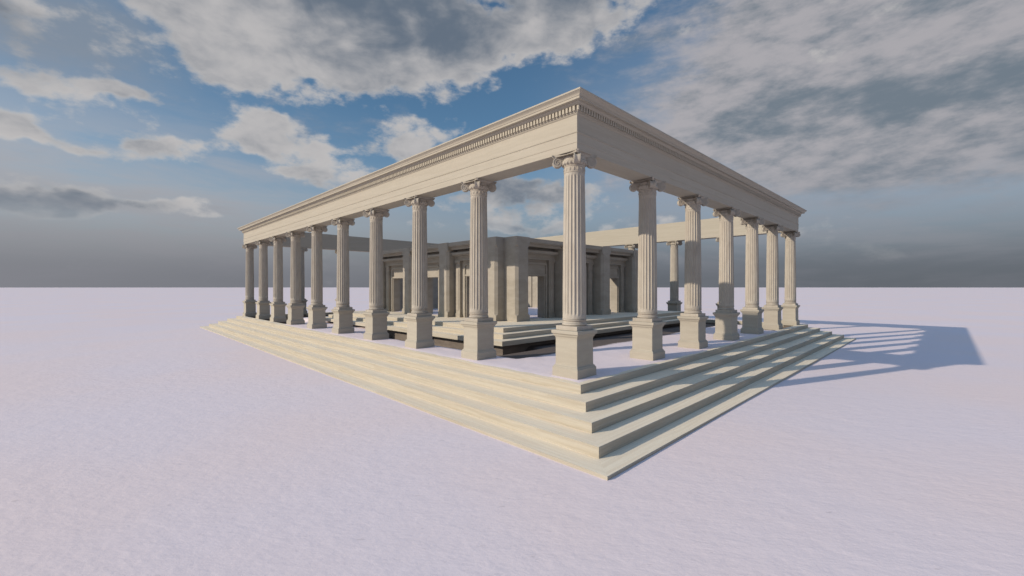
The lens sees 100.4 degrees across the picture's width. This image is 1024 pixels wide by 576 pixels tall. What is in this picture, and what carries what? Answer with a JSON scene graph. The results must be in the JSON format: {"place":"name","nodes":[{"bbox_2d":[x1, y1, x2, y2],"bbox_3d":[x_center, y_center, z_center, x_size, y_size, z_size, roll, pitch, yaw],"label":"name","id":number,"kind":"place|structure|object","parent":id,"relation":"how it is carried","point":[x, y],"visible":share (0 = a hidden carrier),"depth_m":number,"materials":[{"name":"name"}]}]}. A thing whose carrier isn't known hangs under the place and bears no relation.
{"place":"outdoors","nodes":[
{"label":"outdoors","id":0,"kind":"place"},
{"bbox_2d":[0,287,1023,575],"bbox_3d":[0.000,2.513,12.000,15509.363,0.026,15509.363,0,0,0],"label":"ground","id":1,"kind":"structure","parent":0,"point":[152,433],"depth_m":5.99,"materials":[{"name":"white snow"}]},
{"bbox_2d":[200,312,855,480],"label":"stepped platform","id":2,"kind":"structure","parent":1,"relation":"on","point":[607,427],"depth_m":9.15,"materials":[{"name":"stone"}]},
{"bbox_2d":[242,244,256,317],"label":"fluted column","id":3,"kind":"structure","parent":2,"relation":"on","point":[249,301],"depth_m":26.66,"materials":[{"name":"stone"}]},
{"bbox_2d":[255,240,271,320],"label":"fluted column","id":4,"kind":"structure","parent":2,"relation":"on","point":[263,307],"depth_m":24.50,"materials":[{"name":"stone"}]},
{"bbox_2d":[269,236,286,323],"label":"fluted column","id":5,"kind":"structure","parent":2,"relation":"on","point":[277,304],"depth_m":22.52,"materials":[{"name":"stone"}]},
{"bbox_2d":[286,231,304,324],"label":"fluted column","id":6,"kind":"structure","parent":2,"relation":"on","point":[295,306],"depth_m":20.55,"materials":[{"name":"stone"}]},
{"bbox_2d":[301,247,307,316],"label":"fluted column","id":7,"kind":"structure","parent":2,"relation":"on","point":[303,299],"depth_m":28.85,"materials":[{"name":"stone"}]},
{"bbox_2d":[306,225,327,328],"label":"fluted column","id":8,"kind":"structure","parent":2,"relation":"on","point":[316,308],"depth_m":18.58,"materials":[{"name":"stone"}]},
{"bbox_2d":[331,217,354,333],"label":"fluted column","id":9,"kind":"structure","parent":2,"relation":"on","point":[342,310],"depth_m":16.60,"materials":[{"name":"stone"}]},
{"bbox_2d":[363,207,389,339],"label":"fluted column","id":10,"kind":"structure","parent":2,"relation":"on","point":[376,313],"depth_m":14.63,"materials":[{"name":"stone"}]},
{"bbox_2d":[404,195,434,348],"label":"fluted column","id":11,"kind":"structure","parent":2,"relation":"on","point":[419,318],"depth_m":12.66,"materials":[{"name":"stone"}]},
{"bbox_2d":[460,177,496,359],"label":"fluted column","id":12,"kind":"structure","parent":2,"relation":"on","point":[478,324],"depth_m":10.68,"materials":[{"name":"stone"}]},
{"bbox_2d":[284,316,776,382],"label":"snow","id":13,"kind":"structure","parent":2,"relation":"on","point":[611,354],"depth_m":11.91,"materials":[{"name":"white snow"}]},
{"bbox_2d":[326,310,683,355],"bbox_3d":[0.022,1.833,22.197,14.478,1.134,13.915,0,0,-44],"label":"podium","id":14,"kind":"object","parent":13,"relation":"on","point":[510,337],"visible":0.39,"depth_m":15.35,"materials":[{"name":"stone"}]},
{"bbox_2d":[395,307,540,317],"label":"snow","id":15,"kind":"structure","parent":14,"relation":"on","point":[532,312],"depth_m":21.66,"materials":[{"name":"white snow"}]},
{"bbox_2d":[383,236,637,321],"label":"temple","id":16,"kind":"structure","parent":14,"relation":"on","point":[524,273],"depth_m":18.06,"materials":[{"name":"stone"}]},
{"bbox_2d":[551,148,596,379],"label":"fluted column","id":17,"kind":"structure","parent":2,"relation":"on","point":[574,333],"depth_m":8.52,"materials":[{"name":"stone"}]},
{"bbox_2d":[624,244,637,249],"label":"fluted column","id":18,"kind":"structure","parent":2,"relation":"on","point":[631,246],"depth_m":26.64,"materials":[{"name":"stone"}]},
{"bbox_2d":[629,177,665,360],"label":"fluted column","id":19,"kind":"structure","parent":2,"relation":"on","point":[647,324],"depth_m":10.64,"materials":[{"name":"stone"}]},
{"bbox_2d":[666,240,681,310],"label":"fluted column","id":20,"kind":"structure","parent":2,"relation":"on","point":[674,303],"depth_m":24.63,"materials":[{"name":"stone"}]},
{"bbox_2d":[677,194,708,348],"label":"fluted column","id":21,"kind":"structure","parent":2,"relation":"on","point":[692,318],"depth_m":12.58,"materials":[{"name":"stone"}]},
{"bbox_2d":[716,237,718,309],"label":"fluted column","id":22,"kind":"structure","parent":2,"relation":"on","point":[717,240],"depth_m":22.80,"materials":[{"name":"stone"}]},
{"bbox_2d":[713,207,739,340],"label":"fluted column","id":23,"kind":"structure","parent":2,"relation":"on","point":[726,314],"depth_m":14.51,"materials":[{"name":"stone"}]},
{"bbox_2d":[740,216,763,333],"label":"fluted column","id":24,"kind":"structure","parent":2,"relation":"on","point":[752,310],"depth_m":16.45,"materials":[{"name":"stone"}]},
{"bbox_2d":[761,224,783,330],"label":"fluted column","id":25,"kind":"structure","parent":2,"relation":"on","point":[772,308],"depth_m":18.37,"materials":[{"name":"stone"}]},
{"bbox_2d":[780,231,799,327],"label":"fluted column","id":26,"kind":"structure","parent":2,"relation":"on","point":[790,306],"depth_m":20.50,"materials":[{"name":"stone"}]},
{"bbox_3d":[1.705,-0.143,32.694,0.720,5.086,0.720,0,0,-44],"label":"fluted column","id":27,"kind":"object","parent":2,"relation":"on","visible":0},
{"bbox_2d":[237,87,806,251],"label":"entablature","id":28,"kind":"structure","parent":27,"relation":"on","point":[619,142],"depth_m":11.56,"materials":[{"name":"stone"}]},
{"bbox_2d":[0,0,1023,287],"label":"sky","id":29,"kind":"structure","parent":0,"point":[138,138],"materials":[{"name":"blue"}]}
]}

